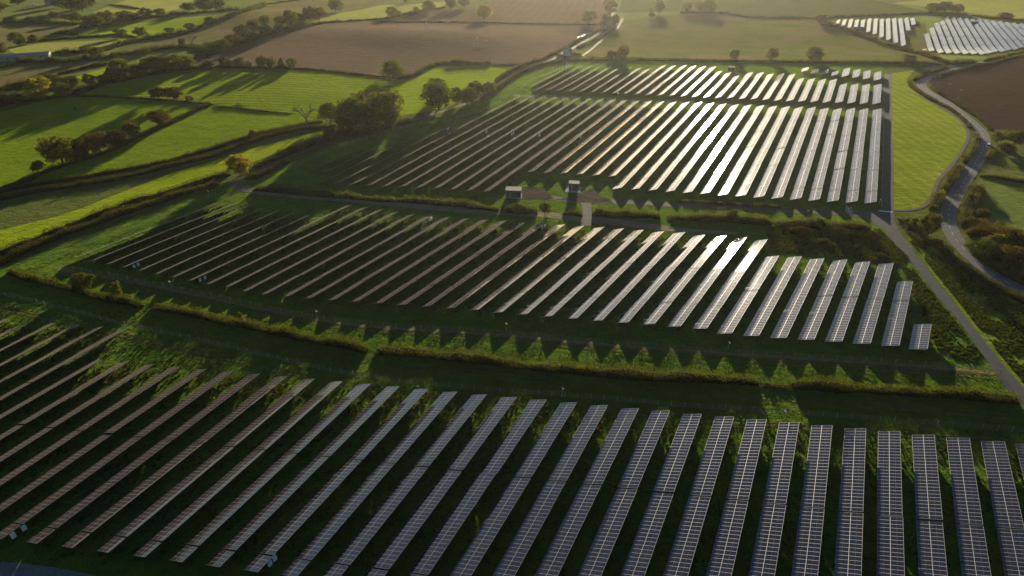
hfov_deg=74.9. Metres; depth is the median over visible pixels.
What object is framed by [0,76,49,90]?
hedge
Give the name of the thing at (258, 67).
hedge
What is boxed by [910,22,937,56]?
gap meadow
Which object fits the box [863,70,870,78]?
solar panel row
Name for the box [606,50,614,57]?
tree
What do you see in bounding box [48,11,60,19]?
tree
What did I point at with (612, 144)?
solar panel row
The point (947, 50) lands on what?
solar panel row
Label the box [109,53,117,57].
shrub
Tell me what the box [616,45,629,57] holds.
tree
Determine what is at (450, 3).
tree
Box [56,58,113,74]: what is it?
hedge
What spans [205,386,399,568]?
solar panel row
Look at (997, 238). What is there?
tree
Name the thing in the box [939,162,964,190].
hedge
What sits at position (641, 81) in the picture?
solar panel row
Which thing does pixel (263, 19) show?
tree
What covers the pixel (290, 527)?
solar panel row
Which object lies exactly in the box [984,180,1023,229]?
paddock
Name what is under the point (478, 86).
tree
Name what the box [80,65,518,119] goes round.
field
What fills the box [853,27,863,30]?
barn
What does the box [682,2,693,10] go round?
tree
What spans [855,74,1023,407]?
access track
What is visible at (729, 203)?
hedge
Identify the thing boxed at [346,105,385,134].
tree
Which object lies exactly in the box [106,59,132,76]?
tree
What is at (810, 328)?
solar panel row
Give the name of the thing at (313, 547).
solar panel row
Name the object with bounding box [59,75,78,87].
tree
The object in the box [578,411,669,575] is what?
solar panel row
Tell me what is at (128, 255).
solar panel row
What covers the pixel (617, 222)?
perimeter track
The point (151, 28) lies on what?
bright far field
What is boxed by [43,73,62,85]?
tree
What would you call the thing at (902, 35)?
solar panel row
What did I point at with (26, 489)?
solar panel row
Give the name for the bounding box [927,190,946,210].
hedge
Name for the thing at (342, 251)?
solar panel row
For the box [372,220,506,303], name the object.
solar panel row
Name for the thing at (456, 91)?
tree
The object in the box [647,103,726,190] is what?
solar panel row
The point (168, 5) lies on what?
green field
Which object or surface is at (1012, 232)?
tree
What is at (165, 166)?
hedge
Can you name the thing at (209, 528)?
solar panel row
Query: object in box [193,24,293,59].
hedge
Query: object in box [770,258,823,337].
solar panel row
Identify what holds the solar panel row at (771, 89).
on the solar meadow at (304, 176)
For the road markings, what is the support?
on the road at (972, 166)
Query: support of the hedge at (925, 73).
on the ground at (30, 208)
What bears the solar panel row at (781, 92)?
on the solar meadow at (304, 176)
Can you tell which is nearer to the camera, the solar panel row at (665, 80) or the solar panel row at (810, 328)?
the solar panel row at (810, 328)
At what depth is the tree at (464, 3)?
855.21 m
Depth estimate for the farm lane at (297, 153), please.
388.17 m
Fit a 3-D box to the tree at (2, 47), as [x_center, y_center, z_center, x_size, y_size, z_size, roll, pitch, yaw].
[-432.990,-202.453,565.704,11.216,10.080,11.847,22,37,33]
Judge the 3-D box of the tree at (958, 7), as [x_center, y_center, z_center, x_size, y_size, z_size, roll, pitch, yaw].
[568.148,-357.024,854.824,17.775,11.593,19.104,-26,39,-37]
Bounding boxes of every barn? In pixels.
[0,51,50,61]
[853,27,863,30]
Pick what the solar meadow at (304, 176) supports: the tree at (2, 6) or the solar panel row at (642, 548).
the solar panel row at (642, 548)
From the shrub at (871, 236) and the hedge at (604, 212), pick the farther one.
the hedge at (604, 212)
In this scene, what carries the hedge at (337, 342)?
on the solar meadow at (304, 176)
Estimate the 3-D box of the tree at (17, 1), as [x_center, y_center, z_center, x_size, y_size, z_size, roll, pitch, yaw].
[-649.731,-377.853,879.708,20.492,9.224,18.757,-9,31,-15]
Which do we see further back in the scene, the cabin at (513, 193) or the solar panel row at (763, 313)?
the cabin at (513, 193)
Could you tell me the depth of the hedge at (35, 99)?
441.57 m
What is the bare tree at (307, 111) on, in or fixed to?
on the ground at (30, 208)
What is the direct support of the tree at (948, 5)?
on the ground at (30, 208)
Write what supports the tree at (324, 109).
on the ground at (30, 208)
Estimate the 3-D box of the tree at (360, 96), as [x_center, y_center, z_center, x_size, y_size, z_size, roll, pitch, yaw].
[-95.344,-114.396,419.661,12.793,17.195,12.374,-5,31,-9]
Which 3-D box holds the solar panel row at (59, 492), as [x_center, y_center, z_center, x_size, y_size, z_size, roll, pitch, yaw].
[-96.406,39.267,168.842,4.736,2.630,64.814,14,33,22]
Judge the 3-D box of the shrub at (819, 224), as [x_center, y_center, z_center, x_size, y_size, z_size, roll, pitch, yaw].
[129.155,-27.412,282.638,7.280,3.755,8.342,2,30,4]
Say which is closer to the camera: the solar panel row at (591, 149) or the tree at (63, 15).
the solar panel row at (591, 149)
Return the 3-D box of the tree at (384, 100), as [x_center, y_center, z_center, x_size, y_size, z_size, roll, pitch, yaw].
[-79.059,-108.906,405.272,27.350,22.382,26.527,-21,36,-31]
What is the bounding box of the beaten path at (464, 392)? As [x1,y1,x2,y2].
[0,300,1023,442]
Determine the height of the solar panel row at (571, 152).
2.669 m
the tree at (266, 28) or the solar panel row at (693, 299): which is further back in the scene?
the tree at (266, 28)
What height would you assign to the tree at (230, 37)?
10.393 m
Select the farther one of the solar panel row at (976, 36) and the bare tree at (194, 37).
the solar panel row at (976, 36)
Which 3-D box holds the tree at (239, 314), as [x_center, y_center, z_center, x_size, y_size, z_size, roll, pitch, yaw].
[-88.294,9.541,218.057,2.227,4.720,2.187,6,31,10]
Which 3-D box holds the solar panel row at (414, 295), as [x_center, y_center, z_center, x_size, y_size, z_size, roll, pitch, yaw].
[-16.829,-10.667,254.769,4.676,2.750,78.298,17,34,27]
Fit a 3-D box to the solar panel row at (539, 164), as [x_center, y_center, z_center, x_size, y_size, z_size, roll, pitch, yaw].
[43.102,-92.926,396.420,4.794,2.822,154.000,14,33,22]
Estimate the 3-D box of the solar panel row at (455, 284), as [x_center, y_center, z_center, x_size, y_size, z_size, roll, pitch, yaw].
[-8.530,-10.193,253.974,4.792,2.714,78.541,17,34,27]
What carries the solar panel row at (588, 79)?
on the solar meadow at (304, 176)
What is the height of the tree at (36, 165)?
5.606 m
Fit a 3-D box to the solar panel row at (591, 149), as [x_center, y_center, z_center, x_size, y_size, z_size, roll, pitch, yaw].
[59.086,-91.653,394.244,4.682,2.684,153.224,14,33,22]
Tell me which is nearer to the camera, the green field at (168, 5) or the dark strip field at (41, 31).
the dark strip field at (41, 31)
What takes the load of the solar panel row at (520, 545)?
on the solar meadow at (304, 176)
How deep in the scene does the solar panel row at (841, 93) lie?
472.53 m
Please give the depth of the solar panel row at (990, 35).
705.17 m
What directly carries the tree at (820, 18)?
on the ground at (30, 208)
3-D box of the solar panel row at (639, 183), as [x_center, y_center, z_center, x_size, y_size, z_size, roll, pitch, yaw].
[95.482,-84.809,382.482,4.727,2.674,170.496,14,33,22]
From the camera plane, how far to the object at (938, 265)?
237.29 m
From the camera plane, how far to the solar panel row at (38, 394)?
186.69 m
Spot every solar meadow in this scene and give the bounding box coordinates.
[0,60,1023,575]
[833,14,1023,59]
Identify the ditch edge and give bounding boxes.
[891,97,969,210]
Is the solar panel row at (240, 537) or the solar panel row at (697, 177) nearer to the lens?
the solar panel row at (240, 537)
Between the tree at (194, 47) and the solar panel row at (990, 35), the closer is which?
the tree at (194, 47)
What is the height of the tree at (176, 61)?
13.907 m
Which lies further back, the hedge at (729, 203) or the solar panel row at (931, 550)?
the hedge at (729, 203)
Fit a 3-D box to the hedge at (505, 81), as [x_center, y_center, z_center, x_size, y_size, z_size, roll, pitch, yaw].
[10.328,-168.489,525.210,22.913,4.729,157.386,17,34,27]
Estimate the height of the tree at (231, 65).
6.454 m
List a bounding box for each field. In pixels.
[0,24,79,45]
[0,60,107,87]
[0,96,202,186]
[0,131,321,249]
[7,39,123,53]
[23,106,324,184]
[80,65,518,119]
[86,15,216,35]
[94,0,195,15]
[196,21,599,75]
[302,1,445,25]
[391,65,512,114]
[584,13,940,61]
[619,0,926,15]
[894,0,1023,18]
[929,57,1023,130]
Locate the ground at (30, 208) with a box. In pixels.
[0,0,1023,312]
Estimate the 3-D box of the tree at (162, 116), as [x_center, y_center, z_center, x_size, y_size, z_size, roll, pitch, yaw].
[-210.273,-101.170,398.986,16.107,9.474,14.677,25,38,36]
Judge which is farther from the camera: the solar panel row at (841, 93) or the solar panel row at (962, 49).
the solar panel row at (962, 49)
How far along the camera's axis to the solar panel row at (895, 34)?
732.36 m
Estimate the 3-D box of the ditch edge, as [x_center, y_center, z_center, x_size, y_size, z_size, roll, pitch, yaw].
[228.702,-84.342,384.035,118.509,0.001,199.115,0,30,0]
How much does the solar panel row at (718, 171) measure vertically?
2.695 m
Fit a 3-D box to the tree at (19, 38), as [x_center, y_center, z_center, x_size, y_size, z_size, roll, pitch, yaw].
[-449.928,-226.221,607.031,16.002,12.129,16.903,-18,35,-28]
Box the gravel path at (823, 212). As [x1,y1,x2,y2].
[549,196,859,215]
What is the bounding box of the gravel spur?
[581,202,594,225]
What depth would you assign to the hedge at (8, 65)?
525.43 m
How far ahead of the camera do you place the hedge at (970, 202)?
299.80 m
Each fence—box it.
[4,292,1023,431]
[49,190,223,259]
[54,264,1001,373]
[287,93,512,167]
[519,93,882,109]
[520,67,562,93]
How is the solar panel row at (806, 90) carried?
on the solar meadow at (304, 176)
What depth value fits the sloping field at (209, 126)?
385.88 m
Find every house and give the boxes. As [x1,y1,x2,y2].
[44,0,51,4]
[563,46,572,55]
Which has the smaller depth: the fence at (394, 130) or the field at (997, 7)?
the fence at (394, 130)
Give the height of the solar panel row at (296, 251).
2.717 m
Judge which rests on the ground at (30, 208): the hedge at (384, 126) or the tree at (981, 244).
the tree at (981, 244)
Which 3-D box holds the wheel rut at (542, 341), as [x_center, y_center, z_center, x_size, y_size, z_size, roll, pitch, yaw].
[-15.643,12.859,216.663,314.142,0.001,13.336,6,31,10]
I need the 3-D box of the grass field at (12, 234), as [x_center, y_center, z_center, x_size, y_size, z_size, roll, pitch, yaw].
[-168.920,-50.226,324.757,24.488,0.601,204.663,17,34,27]
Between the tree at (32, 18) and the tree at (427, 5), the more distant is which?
the tree at (427, 5)
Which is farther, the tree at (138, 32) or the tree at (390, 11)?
the tree at (390, 11)
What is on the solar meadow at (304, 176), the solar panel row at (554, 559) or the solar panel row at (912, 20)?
the solar panel row at (554, 559)
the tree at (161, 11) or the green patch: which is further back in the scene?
the tree at (161, 11)
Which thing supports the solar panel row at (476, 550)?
on the solar meadow at (304, 176)
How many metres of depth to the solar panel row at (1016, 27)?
747.54 m
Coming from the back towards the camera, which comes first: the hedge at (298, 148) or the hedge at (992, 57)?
the hedge at (992, 57)
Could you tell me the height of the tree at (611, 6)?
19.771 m
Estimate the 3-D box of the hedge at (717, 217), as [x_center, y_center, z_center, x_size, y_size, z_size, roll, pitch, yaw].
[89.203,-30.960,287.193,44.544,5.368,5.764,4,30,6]
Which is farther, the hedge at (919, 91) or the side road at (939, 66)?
the side road at (939, 66)
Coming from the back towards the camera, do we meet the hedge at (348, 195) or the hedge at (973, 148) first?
the hedge at (973, 148)
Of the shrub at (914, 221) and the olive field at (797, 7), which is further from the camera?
the olive field at (797, 7)
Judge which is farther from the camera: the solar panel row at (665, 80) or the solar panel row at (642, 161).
the solar panel row at (665, 80)
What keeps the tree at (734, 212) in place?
on the ground at (30, 208)
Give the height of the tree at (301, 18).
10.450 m
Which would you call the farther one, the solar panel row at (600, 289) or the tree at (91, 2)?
the tree at (91, 2)
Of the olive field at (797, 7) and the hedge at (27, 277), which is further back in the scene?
the olive field at (797, 7)
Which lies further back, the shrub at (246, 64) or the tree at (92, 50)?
the tree at (92, 50)
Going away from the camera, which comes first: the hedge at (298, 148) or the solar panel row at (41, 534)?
the solar panel row at (41, 534)
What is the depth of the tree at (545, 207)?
292.46 m
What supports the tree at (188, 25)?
on the ground at (30, 208)
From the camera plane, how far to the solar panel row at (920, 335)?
209.32 m
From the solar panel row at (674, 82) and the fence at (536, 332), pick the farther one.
the solar panel row at (674, 82)
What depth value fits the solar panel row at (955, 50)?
691.67 m
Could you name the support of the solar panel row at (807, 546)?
on the solar meadow at (304, 176)
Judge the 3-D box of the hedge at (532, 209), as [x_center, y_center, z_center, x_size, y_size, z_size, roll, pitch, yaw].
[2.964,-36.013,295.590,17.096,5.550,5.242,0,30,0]
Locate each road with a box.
[906,63,974,66]
[916,55,1023,294]
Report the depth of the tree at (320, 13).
717.02 m
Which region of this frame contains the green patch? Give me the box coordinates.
[76,67,112,78]
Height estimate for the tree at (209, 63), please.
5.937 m
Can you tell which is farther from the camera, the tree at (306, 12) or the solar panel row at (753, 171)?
the tree at (306, 12)
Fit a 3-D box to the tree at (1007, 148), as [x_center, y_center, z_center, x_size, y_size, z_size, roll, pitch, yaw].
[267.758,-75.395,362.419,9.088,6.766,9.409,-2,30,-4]
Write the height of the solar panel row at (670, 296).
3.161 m
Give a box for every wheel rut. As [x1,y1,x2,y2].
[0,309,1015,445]
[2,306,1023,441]
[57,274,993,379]
[61,271,990,375]
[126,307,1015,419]
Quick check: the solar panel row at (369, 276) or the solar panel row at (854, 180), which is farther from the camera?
the solar panel row at (854, 180)
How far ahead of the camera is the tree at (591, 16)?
780.45 m
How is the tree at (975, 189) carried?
on the ground at (30, 208)
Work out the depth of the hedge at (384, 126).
403.12 m
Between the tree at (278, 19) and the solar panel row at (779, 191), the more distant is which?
the tree at (278, 19)
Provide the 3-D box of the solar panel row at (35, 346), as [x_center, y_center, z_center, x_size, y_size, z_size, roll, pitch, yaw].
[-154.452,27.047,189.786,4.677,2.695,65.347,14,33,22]
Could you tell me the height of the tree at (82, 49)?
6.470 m
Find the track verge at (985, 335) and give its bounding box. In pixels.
[907,235,1023,387]
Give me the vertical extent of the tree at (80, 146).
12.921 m
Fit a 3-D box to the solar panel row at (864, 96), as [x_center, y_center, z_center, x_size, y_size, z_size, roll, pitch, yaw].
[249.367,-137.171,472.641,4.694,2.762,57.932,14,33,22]
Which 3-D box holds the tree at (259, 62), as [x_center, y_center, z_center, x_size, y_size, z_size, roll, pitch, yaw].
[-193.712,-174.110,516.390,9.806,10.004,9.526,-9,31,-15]
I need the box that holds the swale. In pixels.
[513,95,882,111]
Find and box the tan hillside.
[108,0,386,54]
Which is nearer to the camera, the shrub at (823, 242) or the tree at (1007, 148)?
the shrub at (823, 242)
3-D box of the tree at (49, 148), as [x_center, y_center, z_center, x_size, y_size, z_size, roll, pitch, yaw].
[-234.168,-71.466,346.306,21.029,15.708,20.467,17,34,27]
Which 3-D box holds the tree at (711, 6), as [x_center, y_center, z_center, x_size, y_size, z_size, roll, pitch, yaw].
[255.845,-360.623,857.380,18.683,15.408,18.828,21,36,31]
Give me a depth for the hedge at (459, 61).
561.89 m
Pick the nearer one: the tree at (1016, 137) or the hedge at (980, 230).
the hedge at (980, 230)
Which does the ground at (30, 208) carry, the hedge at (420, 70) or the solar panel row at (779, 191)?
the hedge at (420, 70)
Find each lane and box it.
[228,12,613,183]
[228,183,254,191]
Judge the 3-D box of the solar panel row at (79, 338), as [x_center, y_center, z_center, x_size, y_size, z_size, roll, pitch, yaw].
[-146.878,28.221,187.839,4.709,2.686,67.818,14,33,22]
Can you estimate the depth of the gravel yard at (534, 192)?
315.53 m
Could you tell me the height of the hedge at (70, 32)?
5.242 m
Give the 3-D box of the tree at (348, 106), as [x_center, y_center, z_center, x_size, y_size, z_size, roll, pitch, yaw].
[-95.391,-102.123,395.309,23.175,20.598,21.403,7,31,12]
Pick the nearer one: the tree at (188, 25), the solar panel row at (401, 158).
the solar panel row at (401, 158)
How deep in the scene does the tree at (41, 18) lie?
745.29 m
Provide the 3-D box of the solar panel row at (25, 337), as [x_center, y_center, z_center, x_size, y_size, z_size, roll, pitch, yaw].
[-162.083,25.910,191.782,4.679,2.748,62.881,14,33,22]
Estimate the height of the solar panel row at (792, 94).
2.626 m
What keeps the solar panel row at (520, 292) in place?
on the solar meadow at (304, 176)
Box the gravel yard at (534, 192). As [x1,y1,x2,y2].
[521,187,553,198]
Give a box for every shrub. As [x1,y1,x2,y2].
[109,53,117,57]
[184,96,193,100]
[245,61,251,67]
[247,130,255,137]
[321,124,345,140]
[510,204,527,215]
[790,226,810,238]
[808,218,824,228]
[816,238,836,247]
[860,231,879,242]
[873,253,892,261]
[908,218,919,228]
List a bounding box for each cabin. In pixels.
[505,186,521,198]
[565,180,581,192]
[728,66,734,70]
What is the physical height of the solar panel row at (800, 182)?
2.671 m
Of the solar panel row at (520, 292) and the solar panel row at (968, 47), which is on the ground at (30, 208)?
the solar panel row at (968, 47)
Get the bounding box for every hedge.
[0,19,79,24]
[0,62,17,67]
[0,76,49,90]
[0,94,68,106]
[0,104,208,188]
[0,119,322,192]
[0,124,326,200]
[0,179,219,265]
[5,267,144,308]
[16,42,192,63]
[38,33,130,41]
[48,29,78,34]
[52,47,96,53]
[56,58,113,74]
[71,63,212,94]
[71,94,212,104]
[79,6,239,26]
[99,2,266,51]
[108,4,139,8]
[149,302,368,352]
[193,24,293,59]
[213,63,291,69]
[213,105,291,113]
[245,157,290,180]
[251,126,356,168]
[251,183,499,211]
[267,0,295,4]
[292,67,394,77]
[294,17,384,28]
[336,118,411,135]
[375,342,759,385]
[377,20,602,24]
[383,6,445,18]
[396,63,434,78]
[432,57,491,64]
[479,57,579,99]
[491,63,521,65]
[494,25,607,81]
[500,202,537,213]
[562,208,582,216]
[576,27,614,47]
[580,56,945,64]
[587,57,865,61]
[592,204,659,218]
[666,209,772,225]
[676,198,781,208]
[680,10,967,17]
[758,381,792,390]
[773,215,870,230]
[791,374,1022,405]
[820,20,950,62]
[894,216,931,245]
[908,80,938,102]
[911,64,946,80]
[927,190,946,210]
[929,86,993,129]
[930,237,1023,303]
[934,53,1023,76]
[937,102,972,127]
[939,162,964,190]
[951,58,976,64]
[957,182,984,225]
[962,132,980,162]
[963,239,1023,284]
[965,218,1019,239]
[970,14,1023,20]
[978,173,1023,182]
[983,146,998,159]
[984,49,1023,60]
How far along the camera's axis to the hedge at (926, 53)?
662.04 m
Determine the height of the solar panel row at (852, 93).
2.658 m
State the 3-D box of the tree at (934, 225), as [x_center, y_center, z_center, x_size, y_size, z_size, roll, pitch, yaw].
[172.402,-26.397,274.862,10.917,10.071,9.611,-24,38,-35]
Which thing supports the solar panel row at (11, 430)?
on the solar meadow at (304, 176)
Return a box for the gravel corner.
[0,562,92,575]
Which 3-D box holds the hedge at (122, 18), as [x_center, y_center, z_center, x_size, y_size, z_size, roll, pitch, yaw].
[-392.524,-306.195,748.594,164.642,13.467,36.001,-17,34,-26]
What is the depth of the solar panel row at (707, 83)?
495.04 m
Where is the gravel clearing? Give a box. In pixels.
[557,188,612,202]
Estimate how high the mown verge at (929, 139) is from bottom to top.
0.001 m
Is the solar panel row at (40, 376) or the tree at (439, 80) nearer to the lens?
the solar panel row at (40, 376)
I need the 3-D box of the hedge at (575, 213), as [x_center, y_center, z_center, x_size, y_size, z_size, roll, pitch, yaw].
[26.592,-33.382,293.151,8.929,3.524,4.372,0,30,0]
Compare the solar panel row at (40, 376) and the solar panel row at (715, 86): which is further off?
the solar panel row at (715, 86)
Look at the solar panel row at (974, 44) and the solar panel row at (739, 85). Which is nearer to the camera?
the solar panel row at (739, 85)
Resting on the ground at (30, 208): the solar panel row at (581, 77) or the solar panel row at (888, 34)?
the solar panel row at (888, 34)
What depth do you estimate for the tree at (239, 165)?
331.34 m
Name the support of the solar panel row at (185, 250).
on the solar meadow at (304, 176)
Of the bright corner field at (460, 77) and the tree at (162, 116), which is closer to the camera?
the tree at (162, 116)
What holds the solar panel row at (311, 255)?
on the solar meadow at (304, 176)
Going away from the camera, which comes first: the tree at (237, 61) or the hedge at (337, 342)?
the hedge at (337, 342)
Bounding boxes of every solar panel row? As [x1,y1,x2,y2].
[0,321,31,336]
[0,323,54,356]
[0,325,77,366]
[0,327,101,382]
[0,329,125,403]
[0,360,100,420]
[0,362,126,439]
[0,364,153,464]
[0,367,178,485]
[0,369,205,516]
[0,371,232,541]
[27,374,258,545]
[61,376,286,549]
[75,202,218,257]
[90,203,235,260]
[96,379,313,553]
[107,205,250,263]
[123,208,263,267]
[132,381,342,558]
[137,210,278,270]
[154,213,292,273]
[168,384,369,561]
[171,215,308,276]
[187,205,349,281]
[205,207,366,284]
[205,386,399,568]
[224,209,382,287]
[241,211,398,291]
[243,389,427,572]
[259,214,413,294]
[281,216,432,297]
[281,392,456,575]
[303,217,448,299]
[311,151,351,169]
[320,137,411,181]
[322,394,486,575]
[327,218,468,300]
[328,144,382,170]
[336,123,454,182]
[349,219,487,301]
[352,95,521,183]
[364,397,515,575]
[366,95,533,185]
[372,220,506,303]
[382,96,544,186]
[396,222,525,305]
[399,97,555,186]
[407,399,546,575]
[416,97,567,187]
[419,224,545,306]
[432,98,578,188]
[443,224,564,308]
[449,98,591,189]
[450,402,576,575]
[465,99,602,190]
[468,226,582,309]
[482,99,615,191]
[491,227,603,313]
[492,405,607,575]
[515,228,623,314]
[526,100,626,172]
[533,65,571,84]
[535,65,582,90]
[535,408,638,575]
[540,230,642,317]
[542,100,639,173]
[545,66,590,90]
[557,66,601,90]
[559,101,650,173]
[564,231,663,318]
[567,67,609,91]
[575,101,663,174]
[578,68,618,91]
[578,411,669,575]
[589,68,629,92]
[589,232,684,320]
[591,102,675,175]
[601,68,639,92]
[607,102,688,176]
[611,68,650,93]
[613,102,701,188]
[615,234,705,323]
[620,414,701,575]
[623,65,665,93]
[630,103,713,189]
[633,65,675,94]
[641,236,725,324]
[644,65,685,95]
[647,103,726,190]
[656,66,694,95]
[663,417,733,575]
[665,104,738,191]
[666,237,746,326]
[668,66,705,96]
[679,67,714,96]
[682,104,751,192]
[691,71,721,97]
[692,239,767,329]
[700,105,763,193]
[703,73,730,97]
[706,420,765,575]
[715,76,738,97]
[716,256,778,333]
[717,106,776,195]
[726,72,752,98]
[735,106,789,196]
[738,72,763,98]
[743,256,801,335]
[749,422,798,575]
[750,73,773,99]
[753,107,802,197]
[762,73,784,99]
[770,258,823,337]
[771,107,815,198]
[774,73,795,100]
[786,78,803,100]
[790,108,828,199]
[791,425,831,575]
[797,260,846,339]
[798,78,814,101]
[808,108,841,200]
[810,79,825,102]
[822,79,836,102]
[825,261,869,342]
[827,108,854,201]
[834,428,865,575]
[835,83,846,102]
[841,68,849,76]
[845,108,867,202]
[847,83,858,103]
[852,69,859,77]
[853,263,892,344]
[860,84,869,103]
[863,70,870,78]
[864,108,881,203]
[866,18,871,31]
[872,18,877,33]
[872,84,881,104]
[873,71,880,80]
[877,431,904,575]
[879,19,883,37]
[881,281,912,346]
[886,18,890,39]
[892,18,897,43]
[898,18,905,45]
[904,17,909,31]
[909,324,930,349]
[910,18,915,24]
[912,435,947,575]
[924,33,933,50]
[929,27,943,52]
[934,22,951,53]
[940,21,960,53]
[944,16,968,53]
[946,438,990,575]
[951,17,976,53]
[957,17,985,53]
[963,18,991,53]
[970,19,997,51]
[977,19,1005,51]
[981,441,1023,575]
[983,19,1010,49]
[990,20,1018,49]
[997,21,1023,47]
[1004,22,1023,43]
[1011,23,1023,36]
[1015,444,1023,477]
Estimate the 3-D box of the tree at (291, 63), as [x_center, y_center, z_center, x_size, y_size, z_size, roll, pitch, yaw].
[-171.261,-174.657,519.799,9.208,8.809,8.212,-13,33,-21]
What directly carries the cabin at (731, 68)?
on the solar meadow at (304, 176)
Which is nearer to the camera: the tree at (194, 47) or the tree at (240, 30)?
the tree at (194, 47)
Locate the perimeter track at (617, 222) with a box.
[247,189,737,233]
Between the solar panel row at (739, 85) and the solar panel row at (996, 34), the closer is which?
the solar panel row at (739, 85)
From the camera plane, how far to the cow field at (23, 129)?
407.85 m
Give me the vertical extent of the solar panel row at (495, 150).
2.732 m
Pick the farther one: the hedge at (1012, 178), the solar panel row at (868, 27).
the solar panel row at (868, 27)
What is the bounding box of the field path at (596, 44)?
[582,18,623,55]
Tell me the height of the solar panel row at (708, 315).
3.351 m
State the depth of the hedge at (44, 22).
741.78 m
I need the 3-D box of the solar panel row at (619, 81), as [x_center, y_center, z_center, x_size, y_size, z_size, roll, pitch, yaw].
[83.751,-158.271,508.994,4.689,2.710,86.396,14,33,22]
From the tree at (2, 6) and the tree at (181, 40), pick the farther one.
the tree at (2, 6)
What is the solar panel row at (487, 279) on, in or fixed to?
on the solar meadow at (304, 176)
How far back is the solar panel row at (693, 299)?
237.60 m
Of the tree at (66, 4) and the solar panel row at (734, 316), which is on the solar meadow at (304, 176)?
the solar panel row at (734, 316)
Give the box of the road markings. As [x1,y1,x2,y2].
[921,73,1022,290]
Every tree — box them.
[0,1,8,11]
[0,42,7,53]
[0,91,12,106]
[1,16,16,22]
[3,81,23,91]
[6,32,26,44]
[9,0,26,3]
[9,93,26,103]
[22,75,50,97]
[24,16,37,20]
[27,34,37,42]
[28,160,45,171]
[34,135,84,162]
[37,16,49,20]
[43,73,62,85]
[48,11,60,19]
[48,83,72,96]
[49,0,64,7]
[58,0,75,10]
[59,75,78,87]
[60,13,67,19]
[66,12,81,21]
[70,0,88,10]
[71,272,95,289]
[72,137,89,161]
[77,14,105,28]
[78,46,86,53]
[82,73,97,83]
[83,131,113,153]
[85,46,103,56]
[87,0,95,6]
[97,10,113,21]
[97,73,113,81]
[103,67,118,77]
[104,129,128,147]
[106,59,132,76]
[109,280,122,295]
[112,28,128,37]
[113,10,132,17]
[121,120,140,136]
[128,13,139,19]
[129,64,149,75]
[132,26,148,36]
[137,7,154,17]
[137,49,150,54]
[138,55,167,71]
[146,109,171,124]
[148,87,164,98]
[153,8,165,14]
[156,54,184,70]
[162,28,174,32]
[162,86,183,98]
[177,37,185,46]
[178,2,195,11]
[178,55,196,68]
[183,23,193,28]
[186,34,197,42]
[186,43,206,55]
[192,0,212,9]
[201,41,224,51]
[203,60,215,67]
[210,0,225,9]
[215,38,231,48]
[218,57,229,66]
[222,154,252,175]
[224,34,240,43]
[227,60,234,67]
[232,24,250,35]
[233,57,244,66]
[237,312,243,320]
[246,19,259,31]
[255,24,271,34]
[255,55,266,68]
[259,15,269,24]
[265,56,276,68]
[273,16,282,23]
[277,58,283,67]
[282,10,297,25]
[285,57,296,67]
[290,103,316,126]
[294,13,306,22]
[302,6,315,19]
[310,6,327,20]
[317,102,336,122]
[327,0,344,11]
[330,96,365,128]
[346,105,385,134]
[351,90,367,106]
[363,89,404,121]
[379,58,404,80]
[382,110,398,127]
[385,6,398,16]
[419,81,452,110]
[422,1,435,11]
[425,78,448,99]
[445,0,456,8]
[449,87,461,102]
[457,0,469,7]
[457,87,478,104]
[466,80,483,97]
[476,5,492,18]
[480,81,496,95]
[538,201,551,212]
[581,11,597,22]
[600,13,611,24]
[603,0,617,12]
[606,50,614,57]
[611,14,618,24]
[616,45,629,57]
[648,8,655,16]
[654,0,664,12]
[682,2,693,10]
[694,2,706,10]
[705,0,718,10]
[725,209,737,218]
[729,49,739,58]
[765,47,779,59]
[805,47,824,60]
[814,14,828,23]
[902,53,916,62]
[917,212,944,234]
[925,3,945,11]
[940,1,953,10]
[951,4,965,11]
[963,216,986,226]
[966,185,985,192]
[974,208,991,217]
[974,239,999,253]
[982,233,1010,246]
[989,131,1006,142]
[989,244,1023,265]
[997,12,1014,18]
[997,142,1016,154]
[999,227,1023,247]
[1005,130,1023,144]
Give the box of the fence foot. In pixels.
[57,269,996,374]
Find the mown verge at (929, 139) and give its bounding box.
[891,70,966,208]
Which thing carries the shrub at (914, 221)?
on the ground at (30, 208)
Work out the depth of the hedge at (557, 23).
755.03 m
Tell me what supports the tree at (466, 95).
on the ground at (30, 208)
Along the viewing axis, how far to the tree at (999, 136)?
378.73 m
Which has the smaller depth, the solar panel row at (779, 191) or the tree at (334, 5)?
the solar panel row at (779, 191)
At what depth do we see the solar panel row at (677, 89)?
502.28 m
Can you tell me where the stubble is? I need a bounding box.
[398,0,606,23]

